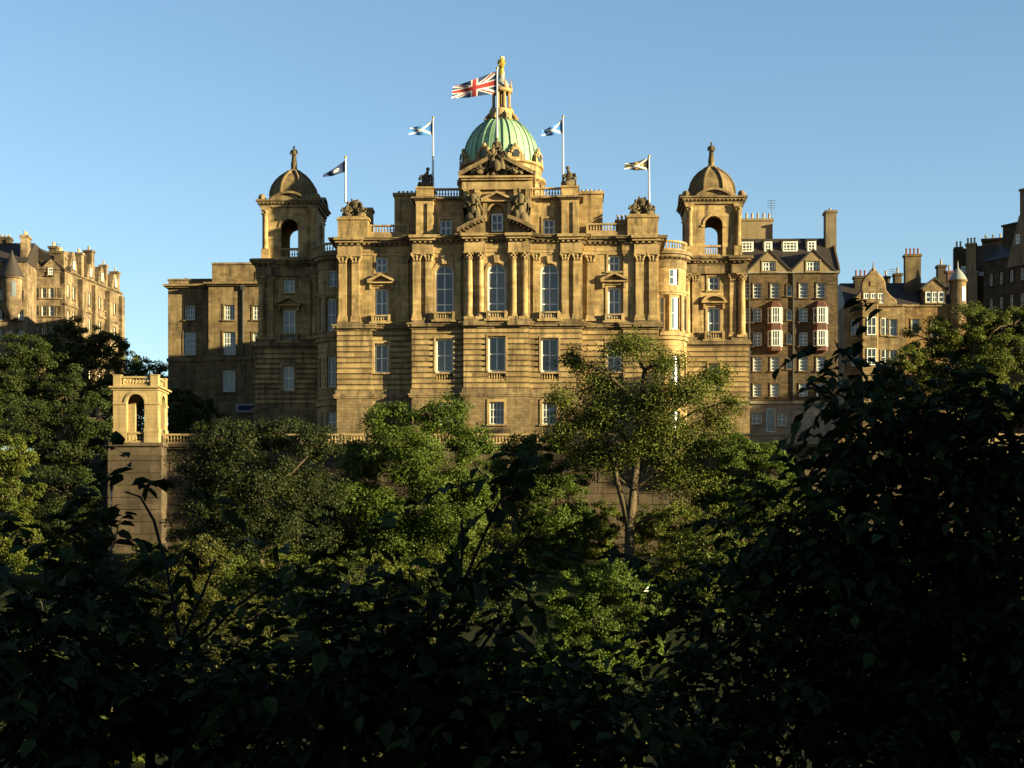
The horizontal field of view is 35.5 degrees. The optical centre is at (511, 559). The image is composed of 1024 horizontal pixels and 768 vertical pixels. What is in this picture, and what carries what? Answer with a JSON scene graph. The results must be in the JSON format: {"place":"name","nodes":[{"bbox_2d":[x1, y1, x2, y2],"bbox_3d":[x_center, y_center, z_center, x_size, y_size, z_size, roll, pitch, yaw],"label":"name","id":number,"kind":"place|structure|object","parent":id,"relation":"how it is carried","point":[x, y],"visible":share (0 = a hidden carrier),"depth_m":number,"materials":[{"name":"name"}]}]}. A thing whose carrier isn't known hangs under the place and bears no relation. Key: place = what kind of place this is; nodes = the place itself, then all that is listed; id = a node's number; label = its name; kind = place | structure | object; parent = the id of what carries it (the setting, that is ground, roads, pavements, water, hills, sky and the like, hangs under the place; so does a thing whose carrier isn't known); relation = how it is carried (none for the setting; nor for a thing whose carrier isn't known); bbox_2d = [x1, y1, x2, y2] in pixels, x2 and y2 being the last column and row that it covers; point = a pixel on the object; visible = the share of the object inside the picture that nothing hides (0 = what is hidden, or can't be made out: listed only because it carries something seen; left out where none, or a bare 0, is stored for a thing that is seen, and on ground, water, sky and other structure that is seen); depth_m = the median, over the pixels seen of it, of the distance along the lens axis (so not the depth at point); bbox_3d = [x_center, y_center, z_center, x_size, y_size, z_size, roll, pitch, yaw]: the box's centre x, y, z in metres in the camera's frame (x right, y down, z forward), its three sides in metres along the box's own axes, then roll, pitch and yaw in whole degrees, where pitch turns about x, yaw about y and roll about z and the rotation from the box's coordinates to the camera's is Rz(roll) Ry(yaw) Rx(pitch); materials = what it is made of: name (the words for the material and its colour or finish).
{"place":"outdoors","nodes":[
{"label":"outdoors","id":0,"kind":"place"},
{"bbox_2d":[0,454,1023,767],"bbox_3d":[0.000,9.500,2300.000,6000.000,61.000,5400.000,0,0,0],"label":"ground","id":1,"kind":"structure","parent":0,"point":[468,636],"depth_m":145.79,"materials":[{"name":"green plant"}]},
{"bbox_2d":[0,231,39,445],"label":"corner turret house","id":2,"kind":"structure","parent":1,"relation":"on","point":[18,288],"depth_m":255.15,"materials":[{"name":"stone"}]},
{"bbox_2d":[0,431,58,574],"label":"broadleaf tree","id":3,"kind":"object","parent":1,"relation":"on","point":[7,470],"visible":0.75,"depth_m":149.15,"materials":[{"name":"green plant"}]},
{"bbox_2d":[0,598,70,728],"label":"garden tree","id":4,"kind":"object","parent":1,"relation":"on","point":[19,630],"visible":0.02,"depth_m":94.52,"materials":[{"name":"green plant"}]},
{"bbox_2d":[0,332,96,437],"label":"broadleaf tree","id":5,"kind":"object","parent":1,"relation":"on","point":[22,362],"visible":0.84,"depth_m":215.17,"materials":[{"name":"green plant"}]},
{"bbox_2d":[35,244,76,449],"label":"stepped tenement","id":6,"kind":"structure","parent":1,"relation":"on","point":[48,283],"depth_m":262.01,"materials":[{"name":"stone"}]},
{"bbox_2d":[0,385,112,499],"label":"broadleaf tree","id":7,"kind":"object","parent":1,"relation":"on","point":[84,428],"visible":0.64,"depth_m":197.26,"materials":[{"name":"green plant"}]},
{"bbox_2d":[4,463,116,568],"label":"broadleaf tree","id":8,"kind":"object","parent":1,"relation":"on","point":[87,548],"visible":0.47,"depth_m":166.53,"materials":[{"name":"green plant"}]},
{"bbox_2d":[35,242,124,453],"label":"sunlit tenement row","id":9,"kind":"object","parent":1,"relation":"on","point":[92,294],"visible":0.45,"depth_m":271.47,"materials":[{"name":"stone"}]},
{"bbox_2d":[35,315,148,414],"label":"broadleaf tree","id":10,"kind":"object","parent":1,"relation":"on","point":[86,351],"visible":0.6,"depth_m":231.03,"materials":[{"name":"green plant"}]},
{"bbox_2d":[106,349,167,440],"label":"broadleaf tree","id":11,"kind":"object","parent":1,"relation":"on","point":[136,363],"visible":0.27,"depth_m":244.74,"materials":[{"name":"green plant"}]},
{"bbox_2d":[106,374,171,553],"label":"arched pavilion","id":12,"kind":"structure","parent":1,"relation":"on","point":[151,446],"depth_m":179.46,"materials":[{"name":"beige stone"}]},
{"bbox_2d":[103,533,246,655],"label":"garden shrub","id":13,"kind":"object","parent":1,"relation":"on","point":[199,546],"visible":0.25,"depth_m":120.85,"materials":[{"name":"green plant"}]},
{"bbox_2d":[167,388,226,441],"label":"broadleaf tree","id":14,"kind":"object","parent":1,"relation":"on","point":[186,415],"visible":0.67,"depth_m":216.96,"materials":[{"name":"green plant"}]},
{"bbox_2d":[0,431,395,767],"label":"street tree","id":15,"kind":"object","parent":1,"relation":"on","point":[67,704],"visible":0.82,"depth_m":12.78,"materials":[{"name":"green plant"}]},
{"bbox_2d":[163,262,258,441],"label":"annex building","id":16,"kind":"structure","parent":1,"relation":"on","point":[212,328],"depth_m":240.14,"materials":[{"name":"brown stone"}]},
{"bbox_2d":[183,304,196,320],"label":"window","id":17,"kind":"structure","parent":16,"relation":"in","point":[189,310],"depth_m":241.95,"materials":[{"name":"glass"}]},
{"bbox_2d":[182,331,197,355],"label":"window","id":18,"kind":"structure","parent":16,"relation":"in","point":[189,337],"depth_m":241.95,"materials":[{"name":"grey glass"}]},
{"bbox_2d":[220,368,236,392],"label":"window","id":19,"kind":"structure","parent":16,"relation":"in","point":[228,375],"depth_m":240.13,"materials":[{"name":"grey glass"}]},
{"bbox_2d":[222,303,236,320],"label":"window","id":20,"kind":"structure","parent":16,"relation":"in","point":[229,309],"depth_m":240.13,"materials":[{"name":"white paint"}]},
{"bbox_2d":[221,330,237,355],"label":"window","id":21,"kind":"structure","parent":16,"relation":"in","point":[229,337],"depth_m":240.13,"materials":[{"name":"grey glass"}]},
{"bbox_2d":[235,403,254,412],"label":"wall sign","id":22,"kind":"object","parent":16,"relation":"attached to","point":[243,407],"visible":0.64,"depth_m":239.32,"materials":[{"name":"blue fabric"}]},
{"bbox_2d":[160,501,284,585],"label":"garden tree","id":23,"kind":"object","parent":1,"relation":"on","point":[191,529],"visible":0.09,"depth_m":157.60,"materials":[{"name":"green plant"}]},
{"bbox_2d":[165,588,293,671],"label":"garden tree","id":24,"kind":"object","parent":1,"relation":"on","point":[193,626],"visible":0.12,"depth_m":117.23,"materials":[{"name":"green plant"}]},
{"bbox_2d":[199,543,312,612],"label":"garden shrub","id":25,"kind":"object","parent":1,"relation":"on","point":[236,582],"visible":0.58,"depth_m":141.44,"materials":[{"name":"green plant"}]},
{"bbox_2d":[157,414,355,591],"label":"broadleaf tree","id":26,"kind":"object","parent":1,"relation":"on","point":[279,526],"visible":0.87,"depth_m":149.40,"materials":[{"name":"green plant"}]},
{"bbox_2d":[253,639,330,714],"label":"garden tree","id":27,"kind":"object","parent":1,"relation":"on","point":[291,667],"visible":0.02,"depth_m":99.35,"materials":[{"name":"green plant"}]},
{"bbox_2d":[277,558,378,632],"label":"garden tree","id":28,"kind":"object","parent":1,"relation":"on","point":[352,568],"visible":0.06,"depth_m":134.43,"materials":[{"name":"green plant"}]},
{"bbox_2d":[276,471,397,568],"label":"garden tree","id":29,"kind":"object","parent":1,"relation":"on","point":[348,534],"visible":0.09,"depth_m":162.45,"materials":[{"name":"green plant"}]},
{"bbox_2d":[291,547,402,609],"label":"garden shrub","id":30,"kind":"object","parent":1,"relation":"on","point":[365,561],"visible":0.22,"depth_m":137.97,"materials":[{"name":"green plant"}]},
{"bbox_2d":[349,542,468,611],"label":"garden shrub","id":31,"kind":"object","parent":1,"relation":"on","point":[420,571],"visible":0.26,"depth_m":144.63,"materials":[{"name":"green plant"}]},
{"bbox_2d":[351,600,468,666],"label":"bush","id":32,"kind":"object","parent":1,"relation":"on","point":[442,616],"visible":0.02,"depth_m":120.02,"materials":[{"name":"green plant"}]},
{"bbox_2d":[323,390,499,578],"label":"broadleaf tree","id":33,"kind":"object","parent":1,"relation":"on","point":[416,457],"visible":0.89,"depth_m":156.60,"materials":[{"name":"green plant"}]},
{"bbox_2d":[159,450,728,767],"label":"street tree","id":34,"kind":"object","parent":1,"relation":"on","point":[358,707],"visible":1,"depth_m":11.69,"materials":[{"name":"green plant"}]},
{"bbox_2d":[414,562,537,625],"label":"bush","id":35,"kind":"object","parent":1,"relation":"on","point":[488,604],"visible":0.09,"depth_m":138.58,"materials":[{"name":"green plant"}]},
{"bbox_2d":[437,502,555,573],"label":"shrub","id":36,"kind":"object","parent":1,"relation":"on","point":[508,539],"visible":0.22,"depth_m":164.95,"materials":[{"name":"green plant"}]},
{"bbox_2d":[249,55,753,441],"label":"domed building","id":37,"kind":"structure","parent":1,"relation":"on","point":[495,285],"depth_m":202.03,"materials":[{"name":"stone"}]},
{"bbox_2d":[280,363,295,391],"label":"window","id":38,"kind":"structure","parent":37,"relation":"in","point":[288,373],"depth_m":220.14,"materials":[{"name":"grey glass"}]},
{"bbox_2d":[281,307,296,339],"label":"window","id":39,"kind":"structure","parent":37,"relation":"in","point":[288,314],"depth_m":220.67,"materials":[{"name":"glass"}]},
{"bbox_2d":[281,277,296,293],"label":"window","id":40,"kind":"structure","parent":37,"relation":"in","point":[288,283],"depth_m":220.67,"materials":[{"name":"glass"}]},
{"bbox_2d":[328,299,335,330],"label":"window","id":41,"kind":"structure","parent":37,"relation":"in","point":[331,302],"depth_m":212.17,"materials":[{"name":"glass"}]},
{"bbox_2d":[328,357,335,386],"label":"window","id":42,"kind":"structure","parent":37,"relation":"in","point":[331,360],"depth_m":212.12,"materials":[{"name":"grey glass"}]},
{"bbox_2d":[323,156,346,202],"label":"flagpole","id":43,"kind":"object","parent":37,"relation":"attached to","point":[339,168],"visible":1,"depth_m":203.78,"materials":[{"name":"white paint"}]},
{"bbox_2d":[371,341,391,373],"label":"window","id":44,"kind":"structure","parent":37,"relation":"in","point":[381,350],"depth_m":202.90,"materials":[{"name":"grey glass"}]},
{"bbox_2d":[373,256,389,273],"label":"window","id":45,"kind":"structure","parent":37,"relation":"in","point":[381,263],"depth_m":202.90,"materials":[{"name":"glass"}]},
{"bbox_2d":[373,286,389,317],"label":"window","id":46,"kind":"structure","parent":37,"relation":"in","point":[381,294],"depth_m":202.90,"materials":[{"name":"glass"}]},
{"bbox_2d":[409,116,433,185],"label":"flagpole","id":47,"kind":"object","parent":37,"relation":"attached to","point":[427,128],"visible":1,"depth_m":203.40,"materials":[{"name":"white paint"}]},
{"bbox_2d":[432,261,453,317],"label":"window","id":48,"kind":"structure","parent":37,"relation":"in","point":[442,275],"depth_m":201.27,"materials":[{"name":"glass"}]},
{"bbox_2d":[434,336,454,371],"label":"window","id":49,"kind":"structure","parent":37,"relation":"in","point":[444,347],"depth_m":201.32,"materials":[{"name":"grey glass"}]},
{"bbox_2d":[438,217,453,233],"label":"window","id":50,"kind":"structure","parent":37,"relation":"in","point":[445,225],"depth_m":202.06,"materials":[{"name":"white paint"}]},
{"bbox_2d":[452,67,497,136],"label":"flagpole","id":51,"kind":"object","parent":37,"relation":"attached to","point":[485,85],"visible":1,"depth_m":201.53,"materials":[{"name":"fabric"}]},
{"bbox_2d":[486,334,506,371],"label":"window","id":52,"kind":"structure","parent":37,"relation":"in","point":[496,344],"depth_m":200.49,"materials":[{"name":"grey glass"}]},
{"bbox_2d":[486,399,506,425],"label":"window","id":53,"kind":"structure","parent":37,"relation":"in","point":[496,408],"depth_m":200.09,"materials":[{"name":"white paint"}]},
{"bbox_2d":[485,260,508,316],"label":"window","id":54,"kind":"structure","parent":37,"relation":"in","point":[496,274],"depth_m":200.44,"materials":[{"name":"glass"}]},
{"bbox_2d":[491,214,502,231],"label":"window","id":55,"kind":"structure","parent":37,"relation":"in","point":[496,219],"depth_m":201.27,"materials":[{"name":"glass"}]},
{"bbox_2d":[539,400,558,425],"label":"window","id":56,"kind":"structure","parent":37,"relation":"in","point":[544,409],"depth_m":200.49,"materials":[{"name":"white paint"}]},
{"bbox_2d":[541,216,556,233],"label":"window","id":57,"kind":"structure","parent":37,"relation":"in","point":[548,223],"depth_m":201.61,"materials":[{"name":"white paint"}]},
{"bbox_2d":[539,336,559,371],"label":"window","id":58,"kind":"structure","parent":37,"relation":"in","point":[549,346],"depth_m":200.88,"materials":[{"name":"grey glass"}]},
{"bbox_2d":[540,261,561,317],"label":"window","id":59,"kind":"structure","parent":37,"relation":"in","point":[550,274],"depth_m":200.83,"materials":[{"name":"blue glass"}]},
{"bbox_2d":[541,115,563,180],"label":"flagpole","id":60,"kind":"object","parent":37,"relation":"attached to","point":[556,128],"visible":1,"depth_m":202.82,"materials":[{"name":"white paint"}]},
{"bbox_2d":[605,285,622,316],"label":"window","id":61,"kind":"structure","parent":37,"relation":"in","point":[613,293],"depth_m":201.86,"materials":[{"name":"glass"}]},
{"bbox_2d":[605,340,623,372],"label":"window","id":62,"kind":"structure","parent":37,"relation":"in","point":[616,364],"depth_m":201.91,"materials":[{"name":"grey glass"}]},
{"bbox_2d":[606,254,622,272],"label":"window","id":63,"kind":"structure","parent":37,"relation":"in","point":[613,262],"depth_m":201.81,"materials":[{"name":"glass"}]},
{"bbox_2d":[624,155,649,202],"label":"flagpole","id":64,"kind":"object","parent":37,"relation":"attached to","point":[643,164],"visible":1,"depth_m":202.44,"materials":[{"name":"white paint"}]},
{"bbox_2d":[671,297,677,328],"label":"window","id":65,"kind":"structure","parent":37,"relation":"in","point":[674,300],"depth_m":210.72,"materials":[{"name":"white paint"}]},
{"bbox_2d":[705,305,721,337],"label":"window","id":66,"kind":"structure","parent":37,"relation":"in","point":[713,313],"depth_m":218.64,"materials":[{"name":"grey glass"}]},
{"bbox_2d":[706,274,721,291],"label":"window","id":67,"kind":"structure","parent":37,"relation":"in","point":[713,282],"depth_m":218.53,"materials":[{"name":"white paint"}]},
{"bbox_2d":[482,432,566,549],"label":"broadleaf tree","id":68,"kind":"object","parent":1,"relation":"on","point":[529,444],"visible":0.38,"depth_m":171.01,"materials":[{"name":"green plant"}]},
{"bbox_2d":[510,451,604,569],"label":"garden tree","id":69,"kind":"object","parent":1,"relation":"on","point":[556,522],"visible":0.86,"depth_m":167.16,"materials":[{"name":"green plant"}]},
{"bbox_2d":[103,444,1023,552],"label":"retaining wall","id":70,"kind":"structure","parent":1,"relation":"on","point":[601,489],"depth_m":182.28,"materials":[{"name":"stone"}]},
{"bbox_2d":[163,433,1021,443],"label":"terrace balustrade","id":71,"kind":"object","parent":70,"relation":"on","point":[496,435],"visible":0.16,"depth_m":182.40,"materials":[{"name":"beige stone"}]},
{"bbox_2d":[518,645,623,715],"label":"garden shrub","id":72,"kind":"object","parent":1,"relation":"on","point":[544,655],"visible":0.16,"depth_m":99.24,"materials":[{"name":"green plant"}]},
{"bbox_2d":[563,497,622,558],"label":"garden shrub","id":73,"kind":"object","parent":1,"relation":"on","point":[610,531],"visible":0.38,"depth_m":175.97,"materials":[{"name":"green plant"}]},
{"bbox_2d":[531,557,669,670],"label":"garden shrub","id":74,"kind":"object","parent":1,"relation":"on","point":[572,628],"visible":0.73,"depth_m":116.99,"materials":[{"name":"green plant"}]},
{"bbox_2d":[530,325,749,557],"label":"broadleaf tree","id":75,"kind":"object","parent":1,"relation":"on","point":[682,394],"visible":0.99,"depth_m":164.62,"materials":[{"name":"green plant"}]},
{"bbox_2d":[593,659,713,723],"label":"bush","id":76,"kind":"object","parent":1,"relation":"on","point":[636,685],"visible":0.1,"depth_m":95.02,"materials":[{"name":"green plant"}]},
{"bbox_2d":[616,499,701,555],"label":"garden shrub","id":77,"kind":"object","parent":1,"relation":"on","point":[646,526],"visible":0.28,"depth_m":175.77,"materials":[{"name":"green plant"}]},
{"bbox_2d":[650,572,733,625],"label":"garden tree","id":78,"kind":"object","parent":1,"relation":"on","point":[708,596],"visible":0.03,"depth_m":138.73,"materials":[{"name":"green plant"}]},
{"bbox_2d":[649,500,753,588],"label":"garden tree","id":79,"kind":"object","parent":1,"relation":"on","point":[674,563],"visible":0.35,"depth_m":159.09,"materials":[{"name":"green plant"}]},
{"bbox_2d":[669,524,800,606],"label":"garden tree","id":80,"kind":"object","parent":1,"relation":"on","point":[716,556],"visible":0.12,"depth_m":148.46,"materials":[{"name":"green plant"}]},
{"bbox_2d":[687,431,799,541],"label":"broadleaf tree","id":81,"kind":"object","parent":1,"relation":"on","point":[737,457],"visible":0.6,"depth_m":164.86,"materials":[{"name":"green plant"}]},
{"bbox_2d":[741,199,839,441],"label":"gabled tenement","id":82,"kind":"structure","parent":1,"relation":"on","point":[791,297],"depth_m":225.05,"materials":[{"name":"brown stone"}]},
{"bbox_2d":[752,282,763,299],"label":"window","id":83,"kind":"structure","parent":82,"relation":"in","point":[757,287],"depth_m":225.36,"materials":[{"name":"white paint"}]},
{"bbox_2d":[752,307,763,323],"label":"window","id":84,"kind":"structure","parent":82,"relation":"in","point":[757,312],"depth_m":225.36,"materials":[{"name":"glass"}]},
{"bbox_2d":[752,331,763,347],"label":"window","id":85,"kind":"structure","parent":82,"relation":"in","point":[757,336],"depth_m":225.36,"materials":[{"name":"grey glass"}]},
{"bbox_2d":[752,356,763,372],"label":"window","id":86,"kind":"structure","parent":82,"relation":"in","point":[757,361],"depth_m":225.36,"materials":[{"name":"white glass"}]},
{"bbox_2d":[752,383,763,397],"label":"window","id":87,"kind":"structure","parent":82,"relation":"in","point":[757,388],"depth_m":225.36,"materials":[{"name":"white paint"}]},
{"bbox_2d":[761,260,777,272],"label":"window","id":88,"kind":"structure","parent":82,"relation":"in","point":[766,265],"depth_m":225.14,"materials":[{"name":"white paint"}]},
{"bbox_2d":[766,408,775,431],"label":"window","id":89,"kind":"structure","parent":82,"relation":"in","point":[770,412],"depth_m":225.25,"materials":[{"name":"grey glass"}]},
{"bbox_2d":[769,282,780,298],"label":"window","id":90,"kind":"structure","parent":82,"relation":"in","point":[774,286],"depth_m":225.30,"materials":[{"name":"glass"}]},
{"bbox_2d":[798,331,808,346],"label":"window","id":91,"kind":"structure","parent":82,"relation":"in","point":[803,336],"depth_m":225.14,"materials":[{"name":"grey glass"}]},
{"bbox_2d":[798,282,809,298],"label":"window","id":92,"kind":"structure","parent":82,"relation":"in","point":[803,287],"depth_m":225.14,"materials":[{"name":"glass"}]},
{"bbox_2d":[798,307,809,322],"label":"window","id":93,"kind":"structure","parent":82,"relation":"in","point":[803,312],"depth_m":225.14,"materials":[{"name":"glass"}]},
{"bbox_2d":[805,260,821,271],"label":"window","id":94,"kind":"structure","parent":82,"relation":"in","point":[809,264],"depth_m":224.97,"materials":[{"name":"white paint"}]},
{"bbox_2d":[815,282,826,298],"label":"window","id":95,"kind":"structure","parent":82,"relation":"in","point":[821,287],"depth_m":225.08,"materials":[{"name":"white paint"}]},
{"bbox_2d":[751,479,845,555],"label":"garden tree","id":96,"kind":"object","parent":1,"relation":"on","point":[770,510],"visible":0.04,"depth_m":159.65,"materials":[{"name":"green plant"}]},
{"bbox_2d":[592,298,1023,767],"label":"street tree","id":97,"kind":"object","parent":1,"relation":"on","point":[899,637],"visible":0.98,"depth_m":14.67,"materials":[{"name":"green plant"}]},
{"bbox_2d":[852,361,933,434],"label":"broadleaf tree","id":98,"kind":"object","parent":1,"relation":"on","point":[889,383],"visible":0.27,"depth_m":176.79,"materials":[{"name":"green plant"}]},
{"bbox_2d":[838,248,968,441],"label":"turreted house","id":99,"kind":"structure","parent":1,"relation":"on","point":[912,299],"depth_m":240.03,"materials":[{"name":"beige stone"}]},
{"bbox_2d":[888,318,898,336],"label":"window","id":100,"kind":"structure","parent":99,"relation":"in","point":[893,322],"depth_m":240.18,"materials":[{"name":"glass"}]},
{"bbox_2d":[883,301,1023,426],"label":"broadleaf tree","id":101,"kind":"object","parent":1,"relation":"on","point":[996,359],"visible":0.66,"depth_m":185.47,"materials":[{"name":"green plant"}]},
{"bbox_2d":[953,234,1002,394],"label":"sooty block","id":102,"kind":"structure","parent":1,"relation":"on","point":[971,257],"depth_m":264.88,"materials":[{"name":"stone"}]},
{"bbox_2d":[983,188,1023,441],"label":"sooty tenement","id":103,"kind":"structure","parent":1,"relation":"on","point":[1003,276],"depth_m":257.96,"materials":[{"name":"stone"}]},
{"bbox_2d":[0,0,1023,450],"label":"sky","id":104,"kind":"structure","parent":0,"point":[147,135],"materials":[{"name":"blue"}]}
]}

